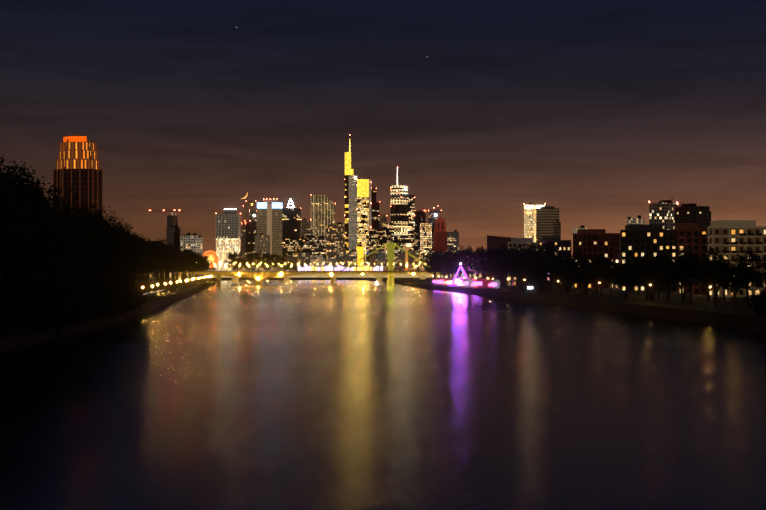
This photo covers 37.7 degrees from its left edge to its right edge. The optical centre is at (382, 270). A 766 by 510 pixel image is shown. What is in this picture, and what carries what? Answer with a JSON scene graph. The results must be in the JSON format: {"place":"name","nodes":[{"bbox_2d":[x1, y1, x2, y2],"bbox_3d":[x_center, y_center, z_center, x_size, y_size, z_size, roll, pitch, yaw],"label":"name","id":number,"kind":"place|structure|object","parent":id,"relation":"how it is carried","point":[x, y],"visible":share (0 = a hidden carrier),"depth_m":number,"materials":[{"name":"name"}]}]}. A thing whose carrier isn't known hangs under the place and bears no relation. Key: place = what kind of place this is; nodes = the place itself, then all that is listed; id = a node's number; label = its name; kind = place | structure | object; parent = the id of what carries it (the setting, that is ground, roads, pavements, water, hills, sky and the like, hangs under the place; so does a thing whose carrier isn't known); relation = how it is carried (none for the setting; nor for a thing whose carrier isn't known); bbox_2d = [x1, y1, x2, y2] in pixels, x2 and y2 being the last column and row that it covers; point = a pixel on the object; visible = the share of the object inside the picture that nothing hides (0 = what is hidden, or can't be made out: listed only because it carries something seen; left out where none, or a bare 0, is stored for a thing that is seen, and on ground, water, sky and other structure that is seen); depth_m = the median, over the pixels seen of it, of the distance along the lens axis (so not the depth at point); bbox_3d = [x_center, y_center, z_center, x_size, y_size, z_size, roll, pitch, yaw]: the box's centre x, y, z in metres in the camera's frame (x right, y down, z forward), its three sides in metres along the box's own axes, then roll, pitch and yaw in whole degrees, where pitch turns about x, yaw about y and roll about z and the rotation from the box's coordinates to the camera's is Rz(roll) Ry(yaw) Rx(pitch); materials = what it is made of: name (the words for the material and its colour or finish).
{"place":"outdoors","nodes":[
{"label":"outdoors","id":0,"kind":"place"},
{"bbox_2d":[53,134,102,278],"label":"skyscraper","id":1,"kind":"structure","parent":0,"point":[78,169],"depth_m":736.22,"materials":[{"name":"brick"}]},
{"bbox_2d":[216,209,240,270],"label":"tower","id":2,"kind":"structure","parent":0,"point":[227,231],"depth_m":1992.77,"materials":[{"name":"grey"}]},
{"bbox_2d":[241,222,245,251],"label":"skyscraper","id":3,"kind":"structure","parent":0,"point":[243,236],"depth_m":2471.78,"materials":[{"name":"grey"}]},
{"bbox_2d":[246,200,255,219],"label":"tower","id":4,"kind":"structure","parent":0,"point":[251,205],"depth_m":2691.93,"materials":[{"name":"grey"}]},
{"bbox_2d":[257,200,266,234],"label":"twin tower","id":5,"kind":"structure","parent":0,"point":[261,220],"depth_m":2393.26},
{"bbox_2d":[257,198,281,256],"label":"twin tower","id":6,"kind":"structure","parent":0,"point":[276,226],"depth_m":2394.15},
{"bbox_2d":[310,253,322,270],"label":"building","id":7,"kind":"structure","parent":0,"point":[317,258],"depth_m":1768.14,"materials":[{"name":"grey"}]},
{"bbox_2d":[345,134,370,265],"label":"skyscraper","id":8,"kind":"structure","parent":0,"point":[357,210],"depth_m":2421.16,"materials":[{"name":"yellow glass"}]},
{"bbox_2d":[371,188,376,229],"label":"dark tower","id":9,"kind":"structure","parent":0,"point":[373,208],"depth_m":2600.39,"materials":[{"name":"black glass"}]},
{"bbox_2d":[378,249,384,270],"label":"building","id":10,"kind":"structure","parent":0,"point":[381,256],"depth_m":1798.27,"materials":[{"name":"grey"}]},
{"bbox_2d":[0,280,765,509],"bbox_3d":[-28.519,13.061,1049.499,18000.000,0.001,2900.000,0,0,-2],"label":"river water","id":11,"kind":"structure","parent":0,"point":[303,395],"depth_m":106.67,"materials":[{"name":"black liquid"}]},
{"bbox_2d":[0,270,765,317],"bbox_3d":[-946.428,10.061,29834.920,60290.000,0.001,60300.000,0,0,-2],"label":"ground","id":12,"kind":"structure","parent":0,"point":[728,306],"depth_m":427.80,"materials":[{"name":"stone"}]},
{"bbox_2d":[0,168,54,288],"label":"tree","id":13,"kind":"object","parent":12,"relation":"on","point":[7,275],"visible":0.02,"depth_m":234.31,"materials":[{"name":"green plant"}]},
{"bbox_2d":[0,155,57,273],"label":"tree","id":14,"kind":"object","parent":12,"relation":"on","point":[5,178],"visible":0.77,"depth_m":203.63,"materials":[{"name":"green plant"}]},
{"bbox_2d":[0,186,70,278],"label":"tree","id":15,"kind":"object","parent":12,"relation":"on","point":[59,215],"visible":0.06,"depth_m":265.30,"materials":[{"name":"green plant"}]},
{"bbox_2d":[13,189,69,277],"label":"tree","id":16,"kind":"object","parent":12,"relation":"on","point":[34,267],"visible":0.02,"depth_m":249.84,"materials":[{"name":"green plant"}]},
{"bbox_2d":[0,162,100,286],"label":"tree","id":17,"kind":"object","parent":12,"relation":"on","point":[44,250],"visible":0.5,"depth_m":223.79,"materials":[{"name":"green plant"}]},
{"bbox_2d":[50,296,73,336],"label":"tree","id":18,"kind":"object","parent":12,"relation":"on","point":[59,327],"visible":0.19,"depth_m":218.48,"materials":[{"name":"green plant"}]},
{"bbox_2d":[33,195,99,281],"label":"tree","id":19,"kind":"object","parent":12,"relation":"on","point":[76,260],"visible":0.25,"depth_m":279.64,"materials":[{"name":"green plant"}]},
{"bbox_2d":[47,202,109,280],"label":"tree","id":20,"kind":"object","parent":12,"relation":"on","point":[81,210],"visible":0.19,"depth_m":303.36,"materials":[{"name":"green plant"}]},
{"bbox_2d":[55,203,115,281],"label":"tree","id":21,"kind":"object","parent":12,"relation":"on","point":[79,276],"visible":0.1,"depth_m":316.76,"materials":[{"name":"green plant"}]},
{"bbox_2d":[65,217,124,277],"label":"tree","id":22,"kind":"object","parent":12,"relation":"on","point":[99,265],"visible":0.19,"depth_m":332.54,"materials":[{"name":"green plant"}]},
{"bbox_2d":[88,216,126,275],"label":"tree","id":23,"kind":"object","parent":12,"relation":"on","point":[111,233],"visible":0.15,"depth_m":349.39,"materials":[{"name":"green plant"}]},
{"bbox_2d":[111,268,141,290],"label":"bank bush","id":24,"kind":"object","parent":12,"relation":"on","point":[128,274],"visible":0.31,"depth_m":339.95,"materials":[{"name":"green plant"}]},
{"bbox_2d":[110,226,143,274],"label":"tree","id":25,"kind":"object","parent":12,"relation":"on","point":[136,260],"visible":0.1,"depth_m":381.57,"materials":[{"name":"green plant"}]},
{"bbox_2d":[114,281,141,302],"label":"bank bush","id":26,"kind":"object","parent":12,"relation":"on","point":[130,292],"visible":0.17,"depth_m":306.07,"materials":[{"name":"green plant"}]},
{"bbox_2d":[113,234,148,275],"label":"tree","id":27,"kind":"object","parent":12,"relation":"on","point":[143,254],"visible":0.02,"depth_m":395.12,"materials":[{"name":"green plant"}]},
{"bbox_2d":[131,232,157,280],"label":"tree","id":28,"kind":"object","parent":12,"relation":"on","point":[152,254],"visible":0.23,"depth_m":438.94,"materials":[{"name":"green plant"}]},
{"bbox_2d":[139,235,169,292],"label":"tree","id":29,"kind":"object","parent":12,"relation":"on","point":[158,259],"visible":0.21,"depth_m":487.37,"materials":[{"name":"green plant"}]},
{"bbox_2d":[139,242,176,289],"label":"tree","id":30,"kind":"object","parent":12,"relation":"on","point":[168,263],"visible":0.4,"depth_m":556.51,"materials":[{"name":"green plant"}]},
{"bbox_2d":[154,238,174,289],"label":"tree","id":31,"kind":"object","parent":12,"relation":"on","point":[161,245],"visible":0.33,"depth_m":577.25,"materials":[{"name":"green plant"}]},
{"bbox_2d":[166,226,180,246],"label":"tower under construction base","id":32,"kind":"structure","parent":12,"relation":"on","point":[170,232],"depth_m":2278.01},
{"bbox_2d":[149,210,179,226],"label":"tower under construction","id":33,"kind":"structure","parent":32,"relation":"on","point":[172,218],"depth_m":2293.11,"materials":[{"name":"grey concrete"}]},
{"bbox_2d":[165,243,184,287],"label":"tree","id":34,"kind":"object","parent":12,"relation":"on","point":[177,266],"visible":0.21,"depth_m":624.21,"materials":[{"name":"green plant"}]},
{"bbox_2d":[180,233,198,277],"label":"office block","id":35,"kind":"structure","parent":12,"relation":"on","point":[188,241],"depth_m":1443.15,"materials":[{"name":"grey"}]},
{"bbox_2d":[203,251,217,277],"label":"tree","id":36,"kind":"object","parent":12,"relation":"on","point":[212,256],"visible":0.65,"depth_m":1494.52,"materials":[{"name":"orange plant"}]},
{"bbox_2d":[225,252,240,268],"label":"island tree","id":37,"kind":"object","parent":12,"relation":"on","point":[233,258],"visible":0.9,"depth_m":1506.92,"materials":[{"name":"green plant"}]},
{"bbox_2d":[249,210,256,270],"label":"skyscraper","id":38,"kind":"structure","parent":12,"relation":"on","point":[253,224],"depth_m":2492.32,"materials":[{"name":"grey glass"}]},
{"bbox_2d":[247,251,266,268],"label":"island tree","id":39,"kind":"object","parent":12,"relation":"on","point":[256,263],"visible":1,"depth_m":1508.75,"materials":[{"name":"green plant"}]},
{"bbox_2d":[255,233,269,270],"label":"building","id":40,"kind":"structure","parent":12,"relation":"on","point":[262,242],"depth_m":1994.41,"materials":[{"name":"grey"}]},
{"bbox_2d":[267,203,271,270],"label":"skyscraper","id":41,"kind":"structure","parent":12,"relation":"on","point":[269,218],"depth_m":2403.74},
{"bbox_2d":[282,199,300,256],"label":"skyscraper","id":42,"kind":"structure","parent":12,"relation":"on","point":[291,221],"depth_m":2444.94,"materials":[{"name":"black glass"}]},
{"bbox_2d":[285,237,302,256],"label":"block","id":43,"kind":"structure","parent":12,"relation":"on","point":[294,246],"depth_m":2045.91,"materials":[{"name":"grey"}]},
{"bbox_2d":[170,272,425,281],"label":"arch bridge","id":44,"kind":"structure","parent":12,"relation":"on","point":[286,279],"depth_m":1226.91,"materials":[{"name":"stone"}]},
{"bbox_2d":[298,251,308,267],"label":"building","id":45,"kind":"structure","parent":12,"relation":"on","point":[303,258],"depth_m":1757.15,"materials":[{"name":"grey"}]},
{"bbox_2d":[301,235,325,264],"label":"block","id":46,"kind":"structure","parent":12,"relation":"on","point":[312,245],"depth_m":2146.92,"materials":[{"name":"grey"}]},
{"bbox_2d":[174,243,461,285],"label":"bridge","id":47,"kind":"structure","parent":12,"relation":"on","point":[262,275],"depth_m":934.55,"materials":[{"name":"metal"}]},
{"bbox_2d":[311,194,334,236],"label":"slanted tower","id":48,"kind":"structure","parent":12,"relation":"on","point":[322,211],"depth_m":2497.04,"materials":[{"name":"beige glass"}]},
{"bbox_2d":[164,264,481,277],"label":"bridge","id":49,"kind":"structure","parent":12,"relation":"on","point":[328,267],"depth_m":1502.22,"materials":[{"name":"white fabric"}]},
{"bbox_2d":[326,222,343,262],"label":"building","id":50,"kind":"structure","parent":12,"relation":"on","point":[334,238],"depth_m":2098.11,"materials":[{"name":"brown glass"}]},
{"bbox_2d":[337,245,347,270],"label":"building","id":51,"kind":"structure","parent":12,"relation":"on","point":[342,257],"depth_m":1699.47,"materials":[{"name":"grey"}]},
{"bbox_2d":[349,247,357,270],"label":"building","id":52,"kind":"structure","parent":12,"relation":"on","point":[353,255],"depth_m":1694.61,"materials":[{"name":"grey"}]},
{"bbox_2d":[369,228,383,264],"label":"block","id":53,"kind":"structure","parent":12,"relation":"on","point":[376,238],"depth_m":2250.50,"materials":[{"name":"grey glass"}]},
{"bbox_2d":[0,278,765,350],"bbox_3d":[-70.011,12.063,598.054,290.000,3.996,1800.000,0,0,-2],"label":"quay walls","id":54,"kind":"structure","parent":12,"relation":"on","point":[755,323],"depth_m":314.22,"materials":[{"name":"stone"}]},
{"bbox_2d":[390,167,414,235],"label":"round tower","id":55,"kind":"structure","parent":12,"relation":"on","point":[399,206],"depth_m":2505.33,"materials":[{"name":"black glass"}]},
{"bbox_2d":[408,194,414,235],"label":"square tower","id":56,"kind":"structure","parent":12,"relation":"on","point":[411,214],"depth_m":2522.94,"materials":[{"name":"black glass"}]},
{"bbox_2d":[442,250,458,277],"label":"tree","id":57,"kind":"object","parent":12,"relation":"on","point":[451,265],"visible":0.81,"depth_m":777.29,"materials":[{"name":"green plant"}]},
{"bbox_2d":[147,281,765,316],"bbox_3d":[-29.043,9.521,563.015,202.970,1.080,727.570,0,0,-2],"label":"quay railings","id":58,"kind":"object","parent":12,"relation":"on","point":[156,297],"visible":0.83,"depth_m":389.61,"materials":[{"name":"grey metal"}]},
{"bbox_2d":[457,250,472,276],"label":"tree","id":59,"kind":"object","parent":12,"relation":"on","point":[464,260],"visible":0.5,"depth_m":721.50,"materials":[{"name":"green plant"}]},
{"bbox_2d":[468,254,481,279],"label":"tree","id":60,"kind":"object","parent":12,"relation":"on","point":[473,264],"visible":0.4,"depth_m":688.68,"materials":[{"name":"green plant"}]},
{"bbox_2d":[472,246,495,278],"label":"tree","id":61,"kind":"object","parent":12,"relation":"on","point":[481,247],"visible":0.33,"depth_m":677.63,"materials":[{"name":"green plant"}]},
{"bbox_2d":[478,247,494,279],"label":"tree","id":62,"kind":"object","parent":12,"relation":"on","point":[489,253],"visible":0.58,"depth_m":659.19,"materials":[{"name":"green plant"}]},
{"bbox_2d":[432,277,550,291],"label":"fair stalls","id":63,"kind":"object","parent":12,"relation":"on","point":[531,286],"visible":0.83,"depth_m":624.53,"materials":[{"name":"purple fabric"}]},
{"bbox_2d":[487,249,510,288],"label":"tree","id":64,"kind":"object","parent":12,"relation":"on","point":[496,259],"visible":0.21,"depth_m":613.70,"materials":[{"name":"green plant"}]},
{"bbox_2d":[490,247,513,288],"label":"tree","id":65,"kind":"object","parent":12,"relation":"on","point":[503,262],"visible":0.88,"depth_m":594.87,"materials":[{"name":"green plant"}]},
{"bbox_2d":[514,264,530,290],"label":"tree","id":66,"kind":"object","parent":12,"relation":"on","point":[523,269],"visible":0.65,"depth_m":549.93,"materials":[{"name":"green plant"}]},
{"bbox_2d":[508,238,537,285],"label":"apartment","id":67,"kind":"structure","parent":12,"relation":"on","point":[515,242],"depth_m":722.94,"materials":[{"name":"beige"}]},
{"bbox_2d":[526,243,556,265],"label":"tree","id":68,"kind":"object","parent":12,"relation":"on","point":[542,253],"visible":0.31,"depth_m":565.10,"materials":[{"name":"green plant"}]},
{"bbox_2d":[538,237,570,285],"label":"apartment","id":69,"kind":"structure","parent":12,"relation":"on","point":[564,245],"depth_m":693.61,"materials":[{"name":"brown"}]},
{"bbox_2d":[553,220,560,239],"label":"building","id":70,"kind":"structure","parent":12,"relation":"on","point":[557,228],"depth_m":1402.05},
{"bbox_2d":[554,249,586,260],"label":"tree","id":71,"kind":"object","parent":12,"relation":"on","point":[570,256],"visible":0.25,"depth_m":561.35,"materials":[{"name":"green plant"}]},
{"bbox_2d":[564,258,582,293],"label":"tree","id":72,"kind":"object","parent":12,"relation":"on","point":[569,270],"visible":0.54,"depth_m":464.00,"materials":[{"name":"green plant"}]},
{"bbox_2d":[572,255,596,294],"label":"tree","id":73,"kind":"object","parent":12,"relation":"on","point":[586,262],"visible":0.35,"depth_m":449.07,"materials":[{"name":"green plant"}]},
{"bbox_2d":[573,229,619,288],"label":"apartment","id":74,"kind":"structure","parent":12,"relation":"on","point":[594,242],"depth_m":603.76,"materials":[{"name":"brown"}]},
{"bbox_2d":[587,254,613,296],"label":"tree","id":75,"kind":"object","parent":12,"relation":"on","point":[599,259],"visible":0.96,"depth_m":422.42,"materials":[{"name":"green plant"}]},
{"bbox_2d":[601,259,616,294],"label":"tree","id":76,"kind":"object","parent":12,"relation":"on","point":[610,269],"visible":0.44,"depth_m":459.99,"materials":[{"name":"green plant"}]},
{"bbox_2d":[611,256,638,298],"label":"tree","id":77,"kind":"object","parent":12,"relation":"on","point":[632,267],"visible":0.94,"depth_m":389.21,"materials":[{"name":"green plant"}]},
{"bbox_2d":[610,259,639,287],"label":"tree","id":78,"kind":"object","parent":12,"relation":"on","point":[631,284],"visible":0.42,"depth_m":394.72,"materials":[{"name":"green plant"}]},
{"bbox_2d":[630,264,661,299],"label":"tree","id":79,"kind":"object","parent":12,"relation":"on","point":[635,276],"visible":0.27,"depth_m":378.68,"materials":[{"name":"green plant"}]},
{"bbox_2d":[620,225,676,291],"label":"apartment","id":80,"kind":"structure","parent":12,"relation":"on","point":[646,240],"depth_m":523.78,"materials":[{"name":"grey"}]},
{"bbox_2d":[632,253,667,300],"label":"tree","id":81,"kind":"object","parent":12,"relation":"on","point":[649,269],"visible":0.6,"depth_m":363.74,"materials":[{"name":"green plant"}]},
{"bbox_2d":[649,200,677,229],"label":"building","id":82,"kind":"structure","parent":12,"relation":"on","point":[661,212],"depth_m":1209.50,"materials":[{"name":"grey glass"}]},
{"bbox_2d":[652,250,687,301],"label":"tree","id":83,"kind":"object","parent":12,"relation":"on","point":[663,264],"visible":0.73,"depth_m":350.31,"materials":[{"name":"green plant"}]},
{"bbox_2d":[661,248,697,302],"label":"tree","id":84,"kind":"object","parent":12,"relation":"on","point":[674,274],"visible":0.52,"depth_m":338.95,"materials":[{"name":"green plant"}]},
{"bbox_2d":[674,247,707,304],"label":"tree","id":85,"kind":"object","parent":12,"relation":"on","point":[694,260],"visible":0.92,"depth_m":327.92,"materials":[{"name":"green plant"}]},
{"bbox_2d":[675,223,707,293],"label":"apartment","id":86,"kind":"structure","parent":12,"relation":"on","point":[690,236],"depth_m":463.91,"materials":[{"name":"brown"}]},
{"bbox_2d":[698,248,730,304],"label":"tree","id":87,"kind":"object","parent":12,"relation":"on","point":[713,256],"visible":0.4,"depth_m":318.70,"materials":[{"name":"green plant"}]},
{"bbox_2d":[700,262,730,306],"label":"tree","id":88,"kind":"object","parent":12,"relation":"on","point":[711,280],"visible":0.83,"depth_m":308.69,"materials":[{"name":"green plant"}]},
{"bbox_2d":[706,220,765,296],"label":"apartment","id":89,"kind":"structure","parent":12,"relation":"on","point":[731,238],"depth_m":424.09,"materials":[{"name":"beige"}]},
{"bbox_2d":[719,265,753,307],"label":"tree","id":90,"kind":"object","parent":12,"relation":"on","point":[733,286],"visible":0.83,"depth_m":294.43,"materials":[{"name":"green plant"}]},
{"bbox_2d":[735,248,758,305],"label":"tree","id":91,"kind":"object","parent":12,"relation":"on","point":[744,260],"visible":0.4,"depth_m":316.47,"materials":[{"name":"green plant"}]},
{"bbox_2d":[742,287,765,315],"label":"edge bush","id":92,"kind":"object","parent":12,"relation":"on","point":[758,302],"visible":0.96,"depth_m":244.57,"materials":[{"name":"green plant"}]},
{"bbox_2d":[743,252,765,292],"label":"tree","id":93,"kind":"object","parent":12,"relation":"on","point":[757,277],"visible":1,"depth_m":280.54,"materials":[{"name":"green plant"}]},
{"bbox_2d":[0,0,765,269],"label":"sky","id":94,"kind":"structure","parent":0,"point":[595,112],"materials":[{"name":"black"}]},
{"bbox_2d":[383,222,393,270],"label":"glass block","id":95,"kind":"structure","parent":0,"point":[388,228],"depth_m":2301.19,"materials":[{"name":"grey glass"}]},
{"bbox_2d":[397,252,404,270],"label":"building","id":96,"kind":"structure","parent":0,"point":[401,260],"depth_m":1808.92,"materials":[{"name":"grey"}]},
{"bbox_2d":[394,235,419,270],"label":"block","id":97,"kind":"structure","parent":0,"point":[399,241],"depth_m":2252.19,"materials":[{"name":"brown"}]},
{"bbox_2d":[408,248,418,270],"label":"building","id":98,"kind":"structure","parent":0,"point":[411,265],"depth_m":1766.01,"materials":[{"name":"brown"}]},
{"bbox_2d":[415,210,425,235],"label":"tower","id":99,"kind":"structure","parent":0,"point":[420,216],"depth_m":2603.55,"materials":[{"name":"brown"}]},
{"bbox_2d":[420,222,431,254],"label":"lit block","id":100,"kind":"structure","parent":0,"point":[425,237],"depth_m":2103.21,"materials":[{"name":"grey"}]},
{"bbox_2d":[428,210,441,250],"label":"tower","id":101,"kind":"structure","parent":0,"point":[434,217],"depth_m":2554.41,"materials":[{"name":"grey"}]},
{"bbox_2d":[433,213,446,252],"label":"skyscraper","id":102,"kind":"structure","parent":0,"point":[440,238],"depth_m":1895.85,"materials":[{"name":"red"}]},
{"bbox_2d":[447,230,458,251],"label":"block","id":103,"kind":"structure","parent":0,"point":[453,240],"depth_m":2004.56,"materials":[{"name":"grey"}]},
{"bbox_2d":[487,235,511,279],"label":"building","id":104,"kind":"structure","parent":0,"point":[493,242],"depth_m":1103.72,"materials":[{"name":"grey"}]},
{"bbox_2d":[524,203,545,241],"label":"lit tower","id":105,"kind":"structure","parent":0,"point":[530,220],"depth_m":1606.89,"materials":[{"name":"grey"}]},
{"bbox_2d":[536,206,558,241],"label":"brown tower","id":106,"kind":"structure","parent":0,"point":[547,217],"depth_m":1406.81,"materials":[{"name":"brown"}]},
{"bbox_2d":[627,215,644,224],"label":"lit block","id":107,"kind":"structure","parent":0,"point":[638,220],"depth_m":1309.33,"materials":[{"name":"grey"}]},
{"bbox_2d":[674,201,709,229],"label":"dark tower","id":108,"kind":"structure","parent":0,"point":[685,213],"depth_m":1109.70,"materials":[{"name":"grey"}]},
{"bbox_2d":[697,211,710,227],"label":"building","id":109,"kind":"structure","parent":0,"point":[703,219],"depth_m":1104.83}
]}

